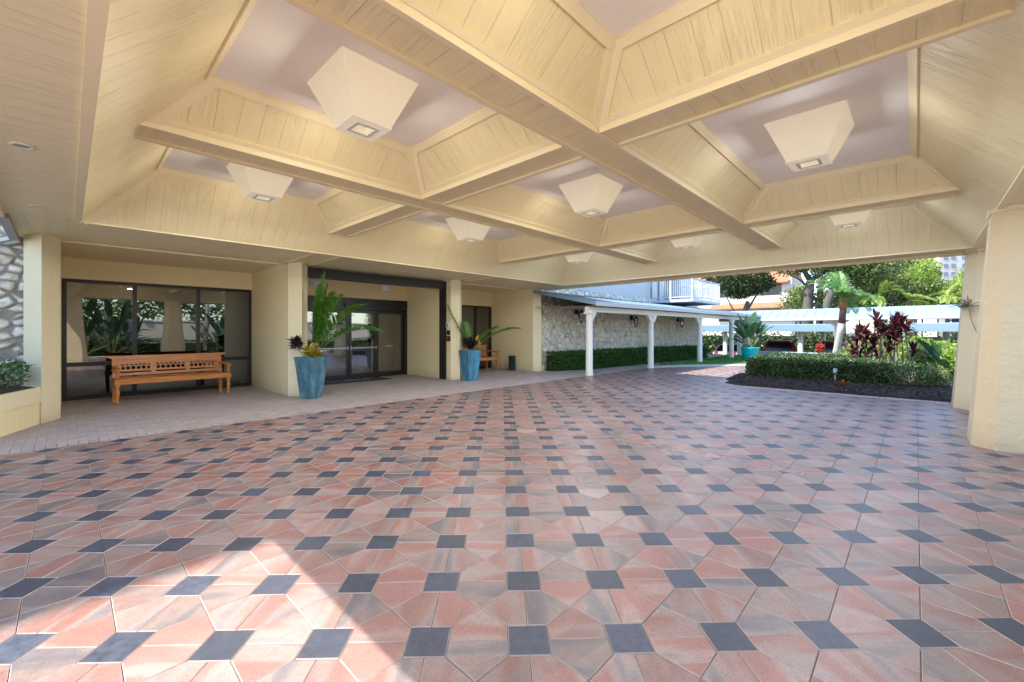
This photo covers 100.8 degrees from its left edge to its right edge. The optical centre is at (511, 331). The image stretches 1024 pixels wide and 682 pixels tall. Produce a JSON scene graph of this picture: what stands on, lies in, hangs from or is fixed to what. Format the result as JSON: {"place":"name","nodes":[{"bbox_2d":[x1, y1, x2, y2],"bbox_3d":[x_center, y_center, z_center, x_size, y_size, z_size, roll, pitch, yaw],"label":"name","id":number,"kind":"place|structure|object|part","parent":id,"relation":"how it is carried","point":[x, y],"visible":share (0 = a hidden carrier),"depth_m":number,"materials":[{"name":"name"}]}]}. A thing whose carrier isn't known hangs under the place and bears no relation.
{"place":"outdoors","nodes":[
{"label":"outdoors","id":0,"kind":"place"},
{"bbox_2d":[0,355,726,454],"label":"brick walk","id":1,"kind":"structure","parent":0,"point":[90,421],"depth_m":8.60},
{"bbox_2d":[0,385,40,436],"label":"raised planter","id":2,"kind":"object","parent":1,"relation":"on","point":[19,407],"visible":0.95,"depth_m":6.43,"materials":[{"name":"beige paint"}]},
{"bbox_2d":[0,357,35,388],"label":"planter shrub","id":3,"kind":"object","parent":2,"relation":"in","point":[3,377],"visible":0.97,"depth_m":6.59,"materials":[{"name":"green plant"}]},
{"bbox_2d":[105,352,230,404],"bbox_3d":[-7.642,1.013,9.584,0.840,0.976,2.210,0,0,41],"label":"wooden bench","id":4,"kind":"object","parent":1,"relation":"on","point":[152,361],"visible":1,"depth_m":9.59,"materials":[{"name":"brown wood"}]},
{"bbox_2d":[294,356,327,398],"bbox_3d":[-4.540,1.034,9.583,0.566,0.932,0.566,0,0,14],"label":"glazed planter","id":5,"kind":"object","parent":1,"relation":"on","point":[310,372],"visible":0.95,"depth_m":9.38,"materials":[{"name":"blue ceramic"}]},
{"bbox_2d":[287,335,307,356],"bbox_3d":[-4.716,0.353,9.612,0.748,0.573,0.448,0,0,-10],"label":"dark croton","id":6,"kind":"object","parent":5,"relation":"in","point":[294,344],"visible":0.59,"depth_m":9.54,"materials":[{"name":"brown plant"}]},
{"bbox_2d":[302,343,325,357],"bbox_3d":[-4.412,0.411,9.405,0.489,0.345,0.564,0,0,44],"label":"yellow croton","id":7,"kind":"object","parent":5,"relation":"in","point":[311,350],"visible":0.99,"depth_m":9.35,"materials":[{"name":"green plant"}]},
{"bbox_2d":[309,271,383,350],"bbox_3d":[-3.759,-0.374,9.579,1.681,2.016,1.109,0,0,-10],"label":"potted palm","id":8,"kind":"object","parent":5,"relation":"in","point":[323,309],"visible":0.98,"depth_m":9.54,"materials":[{"name":"green plant"}]},
{"bbox_2d":[324,377,390,384],"bbox_3d":[-4.893,1.491,12.821,0.820,0.018,2.300,0,0,44],"label":"door mat","id":9,"kind":"object","parent":1,"relation":"on","point":[352,380],"depth_m":12.84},
{"bbox_2d":[459,350,481,380],"bbox_3d":[-1.291,1.034,13.062,0.566,0.932,0.566,0,0,42],"label":"glazed planter","id":10,"kind":"object","parent":1,"relation":"on","point":[470,361],"visible":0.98,"depth_m":12.88,"materials":[{"name":"blue ceramic"}]},
{"bbox_2d":[461,336,480,349],"bbox_3d":[-1.308,0.344,13.048,0.682,0.456,0.701,0,0,-27],"label":"dark croton","id":11,"kind":"object","parent":10,"relation":"in","point":[468,343],"visible":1,"depth_m":12.99,"materials":[{"name":"brown plant"}]},
{"bbox_2d":[446,305,519,349],"bbox_3d":[-0.874,-0.097,13.236,2.350,1.463,0.825,0,0,-3],"label":"potted palm","id":12,"kind":"object","parent":10,"relation":"in","point":[466,326],"visible":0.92,"depth_m":13.16,"materials":[{"name":"green plant"}]},
{"bbox_2d":[462,345,498,369],"bbox_3d":[-1.481,1.013,15.855,0.840,0.976,2.210,0,0,44],"label":"wooden bench","id":13,"kind":"object","parent":1,"relation":"on","point":[485,358],"visible":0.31,"depth_m":16.39,"materials":[{"name":"brown wood"}]},
{"bbox_2d":[508,355,515,369],"bbox_3d":[0.002,1.214,16.445,0.276,0.572,0.276,0,0,44],"label":"ash bin","id":14,"kind":"object","parent":1,"relation":"on","point":[511,362],"visible":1,"depth_m":16.33,"materials":[{"name":"metal"}]},
{"bbox_2d":[545,344,708,370],"bbox_3d":[5.919,1.146,19.800,12.016,0.925,1.309,0,0,-41],"label":"clipped hedge","id":15,"kind":"object","parent":1,"relation":"on","point":[571,360],"visible":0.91,"depth_m":18.12,"materials":[{"name":"green plant"}]},
{"bbox_2d":[533,290,760,375],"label":"covered walkway","id":16,"kind":"structure","parent":1,"relation":"on","point":[642,308],"depth_m":17.16,"materials":[{"name":"white metal"}]},
{"bbox_2d":[0,366,1023,681],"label":"paved driveway","id":17,"kind":"structure","parent":0,"point":[688,524],"depth_m":2.99,"materials":[{"name":"tile"}]},
{"bbox_2d":[654,364,746,367],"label":"kerb","id":18,"kind":"structure","parent":17,"relation":"on","point":[686,365],"depth_m":18.33,"materials":[{"name":"concrete"}]},
{"bbox_2d":[725,371,952,402],"bbox_3d":[12.442,1.423,11.847,10.350,0.194,8.880,0,0,44],"label":"planting bed","id":19,"kind":"object","parent":17,"relation":"on","point":[839,391],"visible":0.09,"depth_m":10.61,"materials":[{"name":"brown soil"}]},
{"bbox_2d":[767,351,870,358],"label":"clipped hedge","id":20,"kind":"object","parent":19,"relation":"on","point":[779,353],"visible":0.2,"depth_m":15.48,"materials":[{"name":"green plant"}]},
{"bbox_2d":[744,354,894,383],"bbox_3d":[8.931,1.094,12.493,3.515,0.812,1.717,0,0,44],"label":"clipped hedge","id":21,"kind":"object","parent":19,"relation":"on","point":[857,369],"visible":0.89,"depth_m":11.96,"materials":[{"name":"green plant"}]},
{"bbox_2d":[833,368,837,382],"bbox_3d":[8.511,1.190,11.167,0.095,0.461,0.189,0,0,44],"label":"garden spotlight","id":22,"kind":"object","parent":19,"relation":"on","point":[835,371],"visible":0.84,"depth_m":11.15,"materials":[{"name":"grey metal"}]},
{"bbox_2d":[836,379,849,386],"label":"dry leaf clump","id":23,"kind":"object","parent":19,"relation":"on","point":[841,383],"visible":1,"depth_m":10.52,"materials":[{"name":"brown plant"}]},
{"bbox_2d":[844,321,885,358],"bbox_3d":[10.688,0.567,12.741,1.442,1.775,1.061,0,0,5],"label":"red ti plant","id":24,"kind":"object","parent":19,"relation":"on","point":[860,337],"visible":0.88,"depth_m":12.68,"materials":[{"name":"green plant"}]},
{"bbox_2d":[864,308,912,364],"bbox_3d":[10.997,0.367,12.386,1.292,2.171,1.170,0,0,44],"label":"red ti plant","id":25,"kind":"object","parent":19,"relation":"on","point":[880,326],"visible":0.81,"depth_m":12.26,"materials":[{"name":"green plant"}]},
{"bbox_2d":[835,335,956,378],"bbox_3d":[12.479,0.857,13.217,3.915,1.515,3.029,0,0,44],"label":"leafy bush","id":26,"kind":"object","parent":19,"relation":"on","point":[948,355],"visible":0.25,"depth_m":12.49,"materials":[{"name":"green plant"}]},
{"bbox_2d":[875,310,926,374],"bbox_3d":[11.171,0.394,12.217,1.378,2.117,1.190,0,0,44],"label":"red ti plant","id":27,"kind":"object","parent":19,"relation":"on","point":[912,345],"visible":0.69,"depth_m":12.11,"materials":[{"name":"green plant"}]},
{"bbox_2d":[867,357,952,386],"bbox_3d":[10.202,1.169,10.921,1.683,1.035,1.787,0,0,44],"label":"loose shrub","id":28,"kind":"object","parent":19,"relation":"on","point":[930,375],"visible":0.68,"depth_m":10.55,"materials":[{"name":"green plant"}]},
{"bbox_2d":[911,339,953,381],"bbox_3d":[11.769,0.793,11.654,1.736,1.208,1.636,0,0,44],"label":"bird of paradise","id":29,"kind":"object","parent":19,"relation":"on","point":[934,350],"visible":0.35,"depth_m":11.50,"materials":[{"name":"green plant"}]},
{"bbox_2d":[951,247,985,409],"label":"canopy column","id":30,"kind":"structure","parent":17,"relation":"on","point":[967,332],"depth_m":8.18,"materials":[{"name":"paint"}]},
{"bbox_2d":[947,295,979,331],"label":"air plant","id":31,"kind":"object","parent":30,"relation":"attached to","point":[965,304],"visible":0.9,"depth_m":8.10,"materials":[{"name":"green plant"}]},
{"bbox_2d":[967,203,1023,453],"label":"canopy column","id":32,"kind":"structure","parent":17,"relation":"on","point":[996,418],"depth_m":5.37,"materials":[{"name":"paint"}]},
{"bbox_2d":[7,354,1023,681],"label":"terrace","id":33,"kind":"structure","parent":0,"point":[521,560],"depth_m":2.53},
{"bbox_2d":[0,223,22,385],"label":"stone wall","id":34,"kind":"structure","parent":33,"relation":"on","point":[11,298],"depth_m":7.10,"materials":[{"name":"beige stone"}]},
{"bbox_2d":[23,233,720,423],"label":"entrance building","id":35,"kind":"structure","parent":33,"relation":"on","point":[87,309],"depth_m":10.86,"materials":[{"name":"beige paint"}]},
{"bbox_2d":[62,278,251,399],"bbox_3d":[-8.549,0.170,10.539,0.100,2.660,3.626,0,0,44],"label":"window","id":36,"kind":"structure","parent":35,"relation":"in","point":[100,319],"depth_m":10.24,"materials":[{"name":"black glass"}]},
{"bbox_2d":[309,278,320,286],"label":"cylinder ceiling light","id":37,"kind":"object","parent":35,"relation":"attached to","point":[313,282],"visible":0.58,"depth_m":11.55,"materials":[{"name":"white plastic"}]},
{"bbox_2d":[307,295,406,380],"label":"entrance doors","id":38,"kind":"structure","parent":35,"relation":"in","point":[359,353],"depth_m":13.78,"materials":[{"name":"glass"}]},
{"bbox_2d":[380,284,390,291],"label":"cylinder ceiling light","id":39,"kind":"object","parent":35,"relation":"attached to","point":[385,288],"visible":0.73,"depth_m":13.11,"materials":[{"name":"white plastic"}]},
{"bbox_2d":[462,305,491,368],"bbox_3d":[-1.744,0.235,16.658,0.100,2.530,2.498,0,0,44],"label":"window","id":40,"kind":"structure","parent":35,"relation":"in","point":[479,318],"depth_m":17.15,"materials":[{"name":"black glass"}]},
{"bbox_2d":[0,0,1023,290],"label":"entrance canopy","id":41,"kind":"object","parent":35,"relation":"attached to","point":[138,124],"visible":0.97,"depth_m":4.44,"materials":[{"name":"paint"}]},
{"bbox_2d":[0,213,18,243],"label":"floodlight","id":42,"kind":"object","parent":41,"relation":"attached to","point":[7,224],"visible":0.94,"depth_m":6.33,"materials":[{"name":"grey metal"}]},
{"bbox_2d":[8,142,35,150],"bbox_3d":[-4.217,-1.601,3.649,0.156,0.022,0.156,0,0,44],"label":"recessed downlight","id":43,"kind":"object","parent":41,"relation":"attached to","point":[23,146],"visible":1,"depth_m":3.65,"materials":[{"name":"grey metal"}]},
{"bbox_2d":[28,205,45,208],"bbox_3d":[-6.076,-1.601,5.423,0.156,0.022,0.156,0,0,44],"label":"recessed downlight","id":44,"kind":"object","parent":41,"relation":"attached to","point":[37,206],"visible":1,"depth_m":5.42,"materials":[{"name":"grey metal"}]},
{"bbox_2d":[226,162,292,202],"bbox_3d":[-3.633,-2.173,6.188,0.760,0.458,0.760,0,0,44],"label":"ceiling light","id":45,"kind":"object","parent":41,"relation":"attached to","point":[260,185],"visible":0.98,"depth_m":6.03,"materials":[{"name":"paint"}]},
{"bbox_2d":[307,46,417,141],"bbox_3d":[-1.440,-2.173,4.097,0.760,0.458,0.760,0,0,44],"label":"ceiling light","id":46,"kind":"object","parent":41,"relation":"attached to","point":[360,96],"visible":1,"depth_m":3.90,"materials":[{"name":"paint"}]},
{"bbox_2d":[445,217,490,242],"bbox_3d":[-0.892,-2.173,9.061,0.760,0.458,0.760,0,0,44],"label":"ceiling light","id":47,"kind":"object","parent":41,"relation":"attached to","point":[466,231],"visible":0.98,"depth_m":8.89,"materials":[{"name":"paint"}]},
{"bbox_2d":[565,252,592,263],"bbox_3d":[1.855,-2.173,11.941,0.760,0.458,0.760,0,0,44],"label":"ceiling light","id":48,"kind":"object","parent":41,"relation":"attached to","point":[580,258],"visible":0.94,"depth_m":11.81,"materials":[{"name":"paint"}]},
{"bbox_2d":[559,173,622,216],"bbox_3d":[1.300,-2.173,6.969,0.760,0.458,0.760,0,0,44],"label":"ceiling light","id":49,"kind":"object","parent":41,"relation":"attached to","point":[593,195],"visible":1,"depth_m":6.78,"materials":[{"name":"paint"}]},
{"bbox_2d":[671,235,704,249],"bbox_3d":[4.047,-2.173,9.849,0.760,0.458,0.760,0,0,44],"label":"ceiling light","id":50,"kind":"object","parent":41,"relation":"attached to","point":[687,243],"visible":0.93,"depth_m":9.72,"materials":[{"name":"paint"}]},
{"bbox_2d":[764,100,853,171],"bbox_3d":[3.449,-2.173,4.919,0.760,0.458,0.760,0,0,44],"label":"ceiling light","id":51,"kind":"object","parent":41,"relation":"attached to","point":[816,137],"visible":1,"depth_m":4.73,"materials":[{"name":"paint"}]},
{"bbox_2d":[829,210,871,228],"bbox_3d":[6.196,-2.173,7.799,0.760,0.458,0.760,0,0,44],"label":"ceiling light","id":52,"kind":"object","parent":41,"relation":"attached to","point":[848,220],"visible":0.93,"depth_m":7.67,"materials":[{"name":"paint"}]},
{"bbox_2d":[541,289,697,370],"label":"stone wall","id":53,"kind":"structure","parent":33,"relation":"on","point":[563,329],"depth_m":19.43,"materials":[{"name":"beige stone"}]},
{"bbox_2d":[575,309,583,323],"bbox_3d":[2.825,-0.649,17.690,0.407,0.657,0.270,0,0,44],"label":"wall lantern","id":54,"kind":"object","parent":53,"relation":"attached to","point":[581,314],"depth_m":17.59,"materials":[{"name":"black metal"}]},
{"bbox_2d":[630,315,638,326],"bbox_3d":[6.104,-0.509,21.127,0.407,0.657,0.270,0,0,44],"label":"wall lantern","id":55,"kind":"object","parent":53,"relation":"attached to","point":[635,318],"depth_m":21.03,"materials":[{"name":"black metal"}]},
{"bbox_2d":[677,318,683,327],"bbox_3d":[10.038,-0.509,25.251,0.407,0.657,0.270,0,0,44],"label":"wall lantern","id":56,"kind":"object","parent":53,"relation":"attached to","point":[681,322],"depth_m":25.15,"materials":[{"name":"black metal"}]},
{"bbox_2d":[758,351,899,355],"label":"wall","id":57,"kind":"structure","parent":33,"relation":"on","point":[762,352],"depth_m":25.46,"materials":[{"name":"white paint"}]},
{"bbox_2d":[718,372,950,403],"bbox_3d":[10.693,1.502,10.253,10.476,0.032,4.396,0,0,44],"label":"bed edging","id":58,"kind":"object","parent":33,"relation":"on","point":[722,381],"visible":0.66,"depth_m":10.18,"materials":[{"name":"concrete"}]},
{"bbox_2d":[719,304,960,354],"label":"covered walkway","id":59,"kind":"structure","parent":33,"relation":"on","point":[830,316],"depth_m":22.87,"materials":[{"name":"white metal"}]},
{"bbox_2d":[805,271,886,353],"bbox_3d":[14.950,-0.638,18.927,2.993,4.343,2.357,0,0,-13],"label":"foxtail palm","id":60,"kind":"object","parent":33,"relation":"on","point":[840,288],"visible":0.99,"depth_m":19.05,"materials":[{"name":"green plant"}]},
{"bbox_2d":[655,355,747,364],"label":"lawn","id":61,"kind":"structure","parent":0,"point":[728,362],"depth_m":20.05,"materials":[{"name":"plant"}]},
{"bbox_2d":[740,347,758,359],"bbox_3d":[12.218,1.135,21.790,0.860,0.670,0.860,0,0,44],"label":"turquoise pot","id":62,"kind":"object","parent":61,"relation":"on","point":[746,352],"visible":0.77,"depth_m":21.50,"materials":[{"name":"ceramic"}]},
{"bbox_2d":[732,311,772,346],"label":"potted plant","id":63,"kind":"object","parent":62,"relation":"in","point":[751,327],"visible":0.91,"depth_m":21.79,"materials":[{"name":"green plant"}]},
{"bbox_2d":[697,270,804,335],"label":"tiled roof house","id":64,"kind":"structure","parent":0,"point":[767,300],"depth_m":62.61,"materials":[{"name":"paint"}]},
{"bbox_2d":[712,290,725,297],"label":"window","id":65,"kind":"structure","parent":64,"relation":"in","point":[721,295],"depth_m":67.60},
{"bbox_2d":[760,286,781,295],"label":"window","id":66,"kind":"structure","parent":64,"relation":"in","point":[777,289],"depth_m":62.43,"materials":[{"name":"grey glass"}]},
{"bbox_2d":[800,269,909,332],"label":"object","id":67,"kind":"structure","parent":0,"point":[852,322],"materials":[{"name":"white"}]},
{"bbox_2d":[917,255,965,336],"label":"distant tower","id":68,"kind":"structure","parent":0,"point":[951,265],"depth_m":149.72,"materials":[{"name":"paint"}]},
{"label":"ground","id":69,"kind":"structure","parent":0,"visible":0},
{"bbox_2d":[700,272,780,332],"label":"oak tree","id":70,"kind":"object","parent":69,"relation":"on","point":[740,285],"visible":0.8,"depth_m":43.26,"materials":[{"name":"green plant"}]},
{"bbox_2d":[787,284,804,335],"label":"leafy tree","id":71,"kind":"object","parent":69,"relation":"on","point":[796,287],"visible":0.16,"depth_m":49.86,"materials":[{"name":"green plant"}]},
{"bbox_2d":[809,268,849,335],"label":"oak tree","id":72,"kind":"object","parent":69,"relation":"on","point":[818,284],"visible":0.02,"depth_m":45.85,"materials":[{"name":"green plant"}]},
{"bbox_2d":[702,330,957,353],"bbox_3d":[28.467,1.179,34.127,42.337,3.427,2.314,0,0,44],"label":"hedge","id":73,"kind":"object","parent":69,"relation":"on","point":[714,341],"visible":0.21,"depth_m":37.07,"materials":[{"name":"green plant"}]},
{"bbox_2d":[775,262,884,335],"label":"oak tree","id":74,"kind":"object","parent":69,"relation":"on","point":[808,298],"visible":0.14,"depth_m":41.60,"materials":[{"name":"green plant"}]},
{"bbox_2d":[775,284,958,336],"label":"understory shrubs","id":75,"kind":"object","parent":69,"relation":"on","point":[819,296],"visible":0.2,"depth_m":43.34,"materials":[{"name":"green plant"}]},
{"bbox_2d":[822,260,916,335],"bbox_3d":[33.773,-3.172,40.109,7.429,11.401,6.451,0,0,44],"label":"oak tree","id":76,"kind":"object","parent":69,"relation":"on","point":[888,269],"visible":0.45,"depth_m":39.26,"materials":[{"name":"green plant"}]},
{"bbox_2d":[859,280,895,306],"bbox_3d":[32.992,-0.991,38.083,2.788,7.051,3.163,0,0,44],"label":"feather palm","id":77,"kind":"object","parent":69,"relation":"on","point":[883,291],"visible":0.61,"depth_m":37.58,"materials":[{"name":"green plant"}]},
{"bbox_2d":[855,271,918,335],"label":"leafy tree","id":78,"kind":"object","parent":69,"relation":"on","point":[899,298],"visible":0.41,"depth_m":41.85,"materials":[{"name":"green plant"}]},
{"bbox_2d":[855,258,945,305],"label":"leafy tree","id":79,"kind":"object","parent":69,"relation":"on","point":[914,275],"visible":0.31,"depth_m":42.27,"materials":[{"name":"green plant"}]},
{"bbox_2d":[892,283,938,336],"bbox_3d":[34.864,-0.909,36.854,3.415,6.887,3.466,0,0,44],"label":"feather palm","id":80,"kind":"object","parent":69,"relation":"on","point":[910,297],"visible":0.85,"depth_m":36.88,"materials":[{"name":"green plant"}]},
{"bbox_2d":[900,257,942,336],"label":"leafy tree","id":81,"kind":"object","parent":69,"relation":"on","point":[939,266],"visible":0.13,"depth_m":45.80,"materials":[{"name":"green plant"}]},
{"bbox_2d":[920,276,963,336],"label":"leafy tree","id":82,"kind":"object","parent":69,"relation":"on","point":[957,288],"visible":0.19,"depth_m":41.84,"materials":[{"name":"green plant"}]},
{"bbox_2d":[922,280,961,336],"bbox_3d":[38.779,-1.050,38.041,2.944,7.169,3.306,0,0,44],"label":"feather palm","id":83,"kind":"object","parent":69,"relation":"on","point":[947,299],"visible":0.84,"depth_m":37.89,"materials":[{"name":"green plant"}]},
{"bbox_2d":[949,269,963,295],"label":"leafy tree","id":84,"kind":"object","parent":69,"relation":"on","point":[961,272],"visible":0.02,"depth_m":43.00,"materials":[{"name":"green plant"}]},
{"label":"parking lot","id":85,"kind":"structure","parent":0,"visible":0},
{"bbox_2d":[713,343,746,354],"bbox_3d":[17.386,1.650,33.147,1.910,1.420,4.630,0,0,44],"label":"parked car","id":86,"kind":"object","parent":85,"relation":"on","point":[719,349],"visible":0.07,"depth_m":32.06,"materials":[{"name":"grey paint"}]},
{"bbox_3d":[17.172,1.270,32.923,1.720,0.460,2.850,0,0,44],"label":"window glass","id":87,"kind":"part","parent":86,"relation":"part of","materials":[{"name":"black glass"}]},
{"bbox_2d":[702,324,833,353],"bbox_3d":[18.415,0.990,31.799,9.830,3.020,5.560,0,0,44],"label":"carport","id":88,"kind":"object","parent":85,"relation":"on","point":[800,329],"visible":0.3,"depth_m":28.38,"materials":[{"name":"white metal"}]},
{"bbox_2d":[764,340,796,351],"bbox_3d":[19.769,1.500,31.151,1.910,1.720,4.630,0,0,36],"label":"parked car","id":89,"kind":"object","parent":85,"relation":"on","point":[781,345],"visible":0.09,"depth_m":29.58,"materials":[{"name":"red paint"}]},
{"bbox_3d":[19.457,1.060,30.716,1.720,0.640,3.200,0,0,36],"label":"window glass","id":90,"kind":"part","parent":89,"relation":"part of","materials":[{"name":"black glass"}]},
{"bbox_2d":[815,342,825,352],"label":"flowering shrub","id":91,"kind":"object","parent":85,"relation":"on","point":[820,346],"visible":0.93,"depth_m":26.85,"materials":[{"name":"red plant"}]},
{"bbox_2d":[816,341,850,352],"bbox_3d":[22.083,1.500,28.943,1.910,1.720,4.630,0,0,40],"label":"parked car","id":92,"kind":"object","parent":85,"relation":"on","point":[829,345],"visible":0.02,"depth_m":27.54,"materials":[{"name":"red paint"}]},
{"bbox_3d":[21.742,1.060,28.531,1.720,0.640,3.200,0,0,40],"label":"window glass","id":93,"kind":"part","parent":92,"relation":"part of","materials":[{"name":"black glass"}]},
{"bbox_2d":[885,323,958,353],"bbox_3d":[28.056,0.990,22.602,12.680,3.020,5.560,0,0,44],"label":"carport","id":94,"kind":"object","parent":85,"relation":"on","point":[945,328],"visible":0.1,"depth_m":23.39,"materials":[{"name":"white metal"}]}
]}

